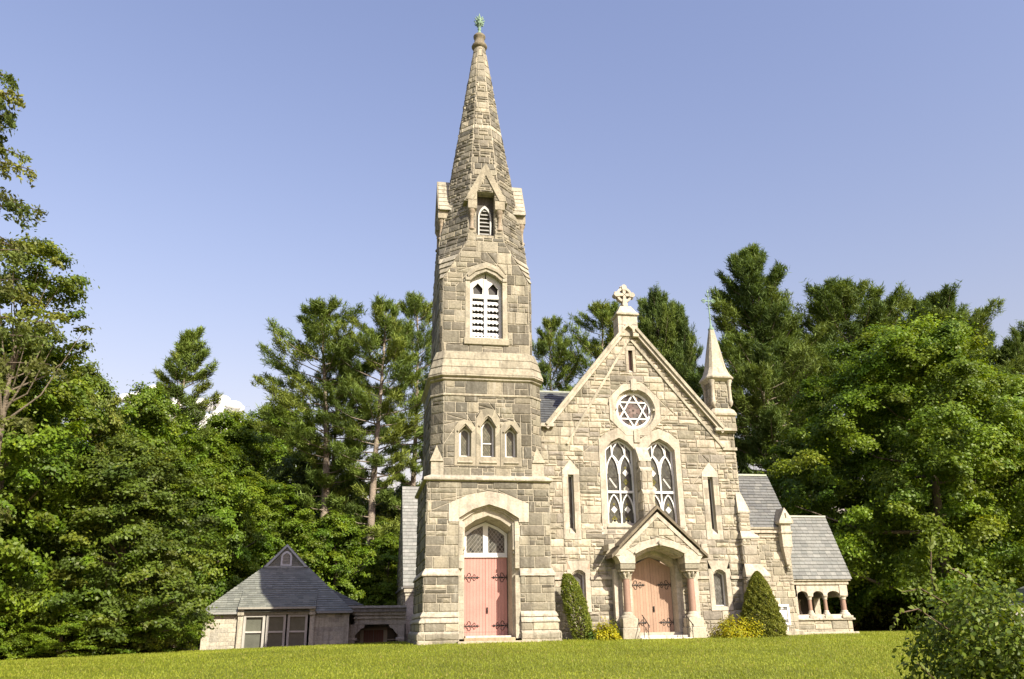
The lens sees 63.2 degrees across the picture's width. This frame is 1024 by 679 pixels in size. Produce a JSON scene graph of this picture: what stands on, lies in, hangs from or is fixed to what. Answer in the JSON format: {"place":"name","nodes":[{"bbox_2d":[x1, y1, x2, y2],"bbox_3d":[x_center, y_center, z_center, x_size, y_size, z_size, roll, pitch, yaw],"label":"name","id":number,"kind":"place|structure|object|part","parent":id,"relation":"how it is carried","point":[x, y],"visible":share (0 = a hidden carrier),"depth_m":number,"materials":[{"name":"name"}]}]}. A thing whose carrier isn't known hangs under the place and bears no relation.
{"place":"outdoors","nodes":[
{"label":"outdoors","id":0,"kind":"place"},
{"bbox_2d":[118,385,244,428],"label":"cloud","id":1,"kind":"structure","parent":0,"point":[227,402],"depth_m":1004.97,"materials":[{"name":"white"}]},
{"bbox_2d":[0,625,1017,678],"bbox_3d":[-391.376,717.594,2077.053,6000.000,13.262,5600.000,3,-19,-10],"label":"ground","id":2,"kind":"structure","parent":0,"point":[497,646],"depth_m":22.28,"materials":[{"name":"green plant"}]},
{"bbox_2d":[0,581,38,660],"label":"bush","id":3,"kind":"object","parent":2,"relation":"on","point":[7,647],"visible":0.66,"depth_m":31.52,"materials":[{"name":"green plant"}]},
{"bbox_2d":[0,69,74,537],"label":"hemlock tree","id":4,"kind":"object","parent":2,"relation":"on","point":[11,203],"visible":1,"depth_m":22.94,"materials":[{"name":"green plant"}]},
{"bbox_2d":[0,232,100,452],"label":"oak tree","id":5,"kind":"object","parent":2,"relation":"on","point":[34,280],"visible":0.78,"depth_m":33.22,"materials":[{"name":"green plant"}]},
{"bbox_2d":[0,460,104,656],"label":"broadleaf tree","id":6,"kind":"object","parent":2,"relation":"on","point":[81,549],"visible":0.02,"depth_m":41.42,"materials":[{"name":"green plant"}]},
{"bbox_2d":[12,604,104,659],"bbox_3d":[-17.665,11.543,32.717,3.953,2.290,3.923,9,-21,-25],"label":"bush","id":7,"kind":"object","parent":2,"relation":"on","point":[48,647],"visible":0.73,"depth_m":32.14,"materials":[{"name":"green plant"}]},
{"bbox_2d":[2,359,135,586],"bbox_3d":[-24.383,9.038,44.993,8.741,16.621,8.655,15,-24,-38],"label":"broadleaf tree","id":8,"kind":"object","parent":2,"relation":"on","point":[105,393],"visible":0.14,"depth_m":46.31,"materials":[{"name":"green plant"}]},
{"bbox_2d":[0,324,143,648],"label":"broadleaf tree","id":9,"kind":"object","parent":2,"relation":"on","point":[39,458],"visible":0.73,"depth_m":33.39,"materials":[{"name":"green plant"}]},
{"bbox_2d":[0,432,229,658],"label":"broadleaf tree","id":10,"kind":"object","parent":2,"relation":"on","point":[142,502],"visible":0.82,"depth_m":34.36,"materials":[{"name":"green plant"}]},
{"bbox_2d":[69,595,175,654],"bbox_3d":[-16.101,11.906,34.457,4.131,2.633,4.162,-4,-19,8],"label":"bush","id":11,"kind":"object","parent":2,"relation":"on","point":[122,649],"visible":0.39,"depth_m":33.82,"materials":[{"name":"green plant"}]},
{"bbox_2d":[87,374,215,635],"bbox_3d":[-23.249,10.426,49.834,10.532,17.006,10.260,10,-22,-29],"label":"broadleaf tree","id":12,"kind":"object","parent":2,"relation":"on","point":[142,410],"visible":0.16,"depth_m":51.42,"materials":[{"name":"green plant"}]},
{"bbox_2d":[128,599,208,652],"bbox_3d":[-15.600,12.862,37.328,3.605,2.977,3.633,-3,-19,7],"label":"bush","id":13,"kind":"object","parent":2,"relation":"on","point":[193,639],"visible":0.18,"depth_m":37.12,"materials":[{"name":"green plant"}]},
{"bbox_2d":[130,325,224,561],"bbox_3d":[-24.682,9.796,58.802,7.974,23.417,7.007,-8,-20,20],"label":"pine tree","id":14,"kind":"object","parent":2,"relation":"on","point":[180,360],"visible":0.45,"depth_m":60.95,"materials":[{"name":"green plant"}]},
{"bbox_2d":[148,463,276,648],"bbox_3d":[-18.891,13.572,51.596,8.918,12.136,8.851,-17,-25,39],"label":"broadleaf tree","id":15,"kind":"object","parent":2,"relation":"on","point":[225,500],"visible":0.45,"depth_m":51.65,"materials":[{"name":"green plant"}]},
{"bbox_2d":[171,425,257,567],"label":"broadleaf tree","id":16,"kind":"object","parent":2,"relation":"on","point":[218,455],"visible":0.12,"depth_m":62.67,"materials":[{"name":"green plant"}]},
{"bbox_2d":[190,406,291,510],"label":"broadleaf tree","id":17,"kind":"object","parent":2,"relation":"on","point":[235,423],"visible":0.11,"depth_m":73.22,"materials":[{"name":"green plant"}]},
{"bbox_2d":[191,469,322,586],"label":"broadleaf tree","id":18,"kind":"object","parent":2,"relation":"on","point":[271,510],"visible":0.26,"depth_m":56.28,"materials":[{"name":"green plant"}]},
{"bbox_2d":[242,400,311,512],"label":"broadleaf tree","id":19,"kind":"object","parent":2,"relation":"on","point":[275,423],"visible":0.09,"depth_m":81.63,"materials":[{"name":"green plant"}]},
{"bbox_2d":[280,425,317,515],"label":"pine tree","id":20,"kind":"object","parent":2,"relation":"on","point":[290,450],"depth_m":79.83,"materials":[{"name":"green plant"}]},
{"bbox_2d":[260,450,339,531],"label":"broadleaf tree","id":21,"kind":"object","parent":2,"relation":"on","point":[286,468],"visible":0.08,"depth_m":69.08,"materials":[{"name":"green plant"}]},
{"bbox_2d":[200,544,406,649],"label":"parish hall","id":22,"kind":"structure","parent":2,"relation":"on","point":[279,596],"depth_m":42.86,"materials":[{"name":"stone"}]},
{"bbox_2d":[241,614,265,647],"bbox_3d":[-13.048,15.204,41.898,1.060,2.560,0.230,3,-19,-10],"label":"window","id":23,"kind":"structure","parent":22,"relation":"in","point":[253,633],"depth_m":42.04,"materials":[{"name":"paint"}]},
{"bbox_2d":[264,614,286,647],"bbox_3d":[-11.995,15.251,42.082,0.960,2.560,0.230,3,-19,-10],"label":"window","id":24,"kind":"structure","parent":22,"relation":"in","point":[275,623],"depth_m":42.23,"materials":[{"name":"paint"}]},
{"bbox_2d":[286,614,307,646],"bbox_3d":[-10.952,15.299,42.265,1.000,2.560,0.230,3,-19,-10],"label":"window","id":25,"kind":"structure","parent":22,"relation":"in","point":[297,624],"depth_m":42.43,"materials":[{"name":"paint"}]},
{"bbox_2d":[355,627,395,643],"bbox_3d":[-7.742,16.934,46.461,2.450,1.610,0.092,3,-19,-10],"label":"door","id":26,"kind":"structure","parent":22,"relation":"in","point":[390,636],"depth_m":46.61,"materials":[{"name":"paint"}]},
{"bbox_2d":[251,518,380,603],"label":"broadleaf tree","id":27,"kind":"object","parent":2,"relation":"on","point":[285,534],"visible":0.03,"depth_m":60.62,"materials":[{"name":"green plant"}]},
{"bbox_2d":[250,294,393,577],"bbox_3d":[-14.727,9.541,63.696,11.494,26.477,10.604,6,-20,-25],"label":"pine tree","id":28,"kind":"object","parent":2,"relation":"on","point":[323,315],"visible":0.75,"depth_m":63.41,"materials":[{"name":"green plant"}]},
{"bbox_2d":[289,338,369,584],"bbox_3d":[-13.922,10.916,64.754,7.084,24.303,6.528,15,-27,-38],"label":"pine tree","id":29,"kind":"object","parent":2,"relation":"on","point":[319,451],"visible":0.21,"depth_m":64.95,"materials":[{"name":"green plant"}]},
{"bbox_2d":[277,507,387,614],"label":"broadleaf tree","id":30,"kind":"object","parent":2,"relation":"on","point":[340,530],"visible":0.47,"depth_m":54.91,"materials":[{"name":"green plant"}]},
{"bbox_2d":[312,469,400,523],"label":"broadleaf tree","id":31,"kind":"object","parent":2,"relation":"on","point":[363,503],"visible":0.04,"depth_m":71.69,"materials":[{"name":"green plant"}]},
{"bbox_2d":[321,512,399,598],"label":"broadleaf tree","id":32,"kind":"object","parent":2,"relation":"on","point":[379,520],"visible":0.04,"depth_m":63.00,"materials":[{"name":"green plant"}]},
{"bbox_2d":[330,531,398,605],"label":"broadleaf tree","id":33,"kind":"object","parent":2,"relation":"on","point":[388,545],"visible":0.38,"depth_m":55.54,"materials":[{"name":"green plant"}]},
{"bbox_2d":[314,293,424,545],"bbox_3d":[-10.162,8.862,61.754,9.792,26.475,10.627,10,-22,-29],"label":"pine tree","id":34,"kind":"object","parent":2,"relation":"on","point":[399,347],"visible":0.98,"depth_m":61.63,"materials":[{"name":"green plant"}]},
{"bbox_2d":[357,477,419,581],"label":"broadleaf tree","id":35,"kind":"object","parent":2,"relation":"on","point":[388,511],"visible":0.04,"depth_m":69.87,"materials":[{"name":"green plant"}]},
{"bbox_2d":[382,530,399,601],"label":"broadleaf tree","id":36,"kind":"object","parent":2,"relation":"on","point":[395,565],"depth_m":59.92,"materials":[{"name":"green plant"}]},
{"bbox_2d":[372,291,432,521],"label":"pine tree","id":37,"kind":"object","parent":2,"relation":"on","point":[413,308],"visible":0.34,"depth_m":67.95,"materials":[{"name":"green plant"}]},
{"bbox_2d":[532,314,584,390],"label":"pine tree","id":38,"kind":"object","parent":2,"relation":"on","point":[544,345],"visible":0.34,"depth_m":82.74,"materials":[{"name":"green plant"}]},
{"bbox_2d":[560,573,592,639],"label":"leaning conifer","id":39,"kind":"object","parent":2,"relation":"on","point":[576,594],"visible":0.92,"depth_m":31.43,"materials":[{"name":"green plant"}]},
{"bbox_2d":[584,630,596,639],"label":"green shrub","id":40,"kind":"object","parent":2,"relation":"on","point":[591,636],"visible":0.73,"depth_m":30.92,"materials":[{"name":"green plant"}]},
{"bbox_2d":[548,299,648,390],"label":"pine tree","id":41,"kind":"object","parent":2,"relation":"on","point":[602,313],"visible":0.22,"depth_m":83.74,"materials":[{"name":"green plant"}]},
{"bbox_2d":[591,616,621,640],"bbox_3d":[3.474,10.832,31.122,1.251,0.923,1.225,3,-19,-10],"label":"yellow shrub","id":42,"kind":"object","parent":2,"relation":"on","point":[603,631],"visible":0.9,"depth_m":30.87,"materials":[{"name":"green plant"}]},
{"bbox_2d":[605,614,620,633],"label":"green shrub","id":43,"kind":"object","parent":2,"relation":"on","point":[617,625],"visible":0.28,"depth_m":31.91,"materials":[{"name":"green plant"}]},
{"bbox_2d":[395,13,859,644],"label":"stone church","id":44,"kind":"structure","parent":2,"relation":"on","point":[617,467],"depth_m":34.39,"materials":[{"name":"stone"}]},
{"bbox_2d":[459,429,469,455],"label":"lancet window","id":45,"kind":"structure","parent":44,"relation":"in","point":[464,436],"depth_m":33.18,"materials":[{"name":"paint"}]},
{"bbox_2d":[470,274,501,338],"bbox_3d":[-1.144,-1.377,35.621,1.400,3.050,0.210,3,-19,-10],"label":"louvred window","id":46,"kind":"structure","parent":44,"relation":"in","point":[485,291],"depth_m":35.60,"materials":[{"name":"paint"}]},
{"bbox_2d":[464,557,507,635],"bbox_3d":[-1.014,9.853,31.961,1.690,2.870,0.131,3,-19,-10],"label":"double door","id":47,"kind":"structure","parent":44,"relation":"in","point":[485,579],"depth_m":31.96,"materials":[{"name":"paint"}]},
{"bbox_2d":[481,421,493,456],"bbox_3d":[-1.000,4.006,33.398,0.520,1.500,0.060,3,-19,-10],"label":"lancet window","id":48,"kind":"structure","parent":44,"relation":"in","point":[487,440],"depth_m":33.37,"materials":[{"name":"paint"}]},
{"bbox_2d":[449,491,528,640],"bbox_3d":[-0.945,8.790,31.844,3.120,5.800,1.200,3,-19,-10],"label":"doorway","id":49,"kind":"structure","parent":44,"relation":"in","point":[503,511],"depth_m":31.96,"materials":[{"name":"stone"}]},
{"bbox_2d":[505,430,514,456],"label":"lancet window","id":50,"kind":"structure","parent":44,"relation":"in","point":[509,435],"depth_m":33.50,"materials":[{"name":"paint"}]},
{"bbox_2d":[568,475,573,527],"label":"narrow window","id":51,"kind":"structure","parent":44,"relation":"in","point":[569,476],"depth_m":33.98,"materials":[{"name":"paint"}]},
{"bbox_2d":[573,572,583,600],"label":"small window","id":52,"kind":"structure","parent":44,"relation":"in","point":[579,577],"depth_m":33.05,"materials":[{"name":"paint"}]},
{"bbox_2d":[605,440,635,523],"bbox_3d":[4.477,5.950,34.637,1.200,3.563,0.105,3,-19,-10],"label":"traceried window","id":53,"kind":"structure","parent":44,"relation":"in","point":[618,457],"depth_m":34.64,"materials":[{"name":"paint"}]},
{"bbox_2d":[628,352,631,372],"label":"slit window","id":54,"kind":"structure","parent":44,"relation":"in","point":[629,353],"depth_m":36.43,"materials":[{"name":"brown glass"}]},
{"bbox_2d":[616,393,650,427],"bbox_3d":[5.205,3.065,35.754,1.560,1.560,0.070,3,-19,-10],"label":"round window","id":55,"kind":"structure","parent":44,"relation":"in","point":[633,410],"depth_m":35.77,"materials":[{"name":"paint"}]},
{"bbox_2d":[642,615,649,637],"bbox_3d":[5.055,10.890,31.330,0.041,1.026,0.746,3,-19,-11],"label":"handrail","id":56,"kind":"object","parent":44,"relation":"attached to","point":[646,627],"visible":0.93,"depth_m":31.40,"materials":[{"name":"black metal"}]},
{"bbox_2d":[631,558,673,631],"bbox_3d":[5.614,10.298,33.459,1.710,2.978,0.131,3,-19,-10],"label":"double door","id":57,"kind":"structure","parent":44,"relation":"in","point":[651,587],"depth_m":33.47,"materials":[{"name":"paint"}]},
{"bbox_2d":[647,441,676,522],"bbox_3d":[6.229,6.030,34.944,1.200,3.563,0.105,3,-19,-10],"label":"traceried window","id":58,"kind":"structure","parent":44,"relation":"in","point":[661,461],"depth_m":35.06,"materials":[{"name":"paint"}]},
{"bbox_2d":[685,614,693,637],"bbox_3d":[6.768,10.968,31.630,0.041,1.026,0.746,3,-19,-11],"label":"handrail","id":59,"kind":"object","parent":44,"relation":"attached to","point":[688,626],"visible":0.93,"depth_m":31.68,"materials":[{"name":"black metal"}]},
{"bbox_2d":[708,478,714,528],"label":"narrow window","id":60,"kind":"structure","parent":44,"relation":"in","point":[709,481],"depth_m":35.02,"materials":[{"name":"paint"}]},
{"bbox_2d":[713,571,725,605],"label":"small window","id":61,"kind":"structure","parent":44,"relation":"in","point":[718,577],"depth_m":33.92,"materials":[{"name":"paint"}]},
{"bbox_2d":[779,604,790,630],"bbox_3d":[11.463,11.962,35.198,0.660,1.440,0.120,3,-19,-10],"label":"notice board","id":62,"kind":"object","parent":44,"relation":"attached to","point":[784,610],"visible":0.43,"depth_m":35.32,"materials":[{"name":"paint"}]},
{"bbox_2d":[637,281,701,396],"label":"pine tree","id":63,"kind":"object","parent":2,"relation":"on","point":[657,306],"visible":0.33,"depth_m":80.82,"materials":[{"name":"green plant"}]},
{"bbox_2d":[659,302,704,401],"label":"pine tree","id":64,"kind":"object","parent":2,"relation":"on","point":[683,334],"visible":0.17,"depth_m":80.62,"materials":[{"name":"green plant"}]},
{"bbox_2d":[708,614,766,637],"bbox_3d":[8.748,11.074,32.224,2.161,1.028,2.272,8,-21,-25],"label":"yellow shrub","id":65,"kind":"object","parent":2,"relation":"on","point":[735,629],"visible":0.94,"depth_m":31.80,"materials":[{"name":"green plant"}]},
{"bbox_2d":[683,241,839,497],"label":"pine tree","id":66,"kind":"object","parent":2,"relation":"on","point":[751,301],"visible":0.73,"depth_m":67.77,"materials":[{"name":"green plant"}]},
{"bbox_2d":[739,571,788,637],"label":"conical conifer","id":67,"kind":"object","parent":2,"relation":"on","point":[760,589],"visible":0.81,"depth_m":32.41,"materials":[{"name":"green plant"}]},
{"bbox_2d":[736,322,805,473],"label":"pine tree","id":68,"kind":"object","parent":2,"relation":"on","point":[768,394],"visible":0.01,"depth_m":84.11,"materials":[{"name":"green plant"}]},
{"bbox_2d":[755,414,951,629],"bbox_3d":[20.683,12.028,54.342,12.364,14.544,12.693,6,-20,-19],"label":"broadleaf tree","id":69,"kind":"object","parent":2,"relation":"on","point":[856,610],"visible":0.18,"depth_m":52.07,"materials":[{"name":"green plant"}]},
{"bbox_2d":[758,275,963,499],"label":"pine tree","id":70,"kind":"object","parent":2,"relation":"on","point":[837,303],"visible":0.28,"depth_m":77.04,"materials":[{"name":"green plant"}]},
{"bbox_2d":[847,579,929,629],"bbox_3d":[23.194,16.158,54.052,6.950,5.791,7.114,-2,-19,3],"label":"bush","id":71,"kind":"object","parent":2,"relation":"on","point":[870,626],"visible":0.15,"depth_m":51.80,"materials":[{"name":"green plant"}]},
{"bbox_2d":[754,302,1023,627],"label":"maple tree","id":72,"kind":"object","parent":2,"relation":"on","point":[928,380],"visible":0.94,"depth_m":44.98,"materials":[{"name":"green plant"}]},
{"bbox_2d":[883,535,940,628],"bbox_3d":[26.799,16.246,55.376,7.081,6.459,6.918,7,-20,-21],"label":"bush","id":73,"kind":"object","parent":2,"relation":"on","point":[913,540],"visible":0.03,"depth_m":53.64,"materials":[{"name":"green plant"}]},
{"bbox_2d":[875,280,1023,500],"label":"pine tree","id":74,"kind":"object","parent":2,"relation":"on","point":[945,298],"visible":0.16,"depth_m":80.83,"materials":[{"name":"green plant"}]},
{"bbox_2d":[889,536,1023,678],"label":"leafy bush","id":75,"kind":"object","parent":2,"relation":"on","point":[972,621],"visible":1,"depth_m":9.83,"materials":[{"name":"green plant"}]},
{"bbox_2d":[896,446,1016,568],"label":"broadleaf tree","id":76,"kind":"object","parent":2,"relation":"on","point":[953,504],"visible":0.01,"depth_m":61.58,"materials":[{"name":"green plant"}]},
{"bbox_2d":[939,540,995,611],"bbox_3d":[31.251,15.626,53.158,8.057,6.013,7.871,-17,-25,38],"label":"bush","id":77,"kind":"object","parent":2,"relation":"on","point":[971,569],"depth_m":52.90,"materials":[{"name":"green plant"}]},
{"bbox_2d":[915,368,1023,610],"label":"broadleaf tree","id":78,"kind":"object","parent":2,"relation":"on","point":[1016,535],"visible":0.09,"depth_m":52.19,"materials":[{"name":"green plant"}]},
{"bbox_2d":[977,324,1012,415],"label":"pine tree","id":79,"kind":"object","parent":2,"relation":"on","point":[991,338],"visible":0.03,"depth_m":85.32,"materials":[{"name":"green plant"}]},
{"bbox_2d":[986,319,1023,418],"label":"pine tree","id":80,"kind":"object","parent":2,"relation":"on","point":[1010,350],"visible":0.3,"depth_m":80.36,"materials":[{"name":"green plant"}]},
{"bbox_2d":[0,0,1023,568],"label":"sky","id":81,"kind":"structure","parent":0,"point":[223,167],"materials":[{"name":"blue"}]},
{"bbox_2d":[990,586,1023,626],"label":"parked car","id":82,"kind":"object","parent":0,"point":[1020,590],"visible":0.02,"depth_m":38.69,"materials":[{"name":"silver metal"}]},
{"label":"window","id":83,"kind":"part","parent":82,"relation":"part of","materials":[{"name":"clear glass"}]}
]}

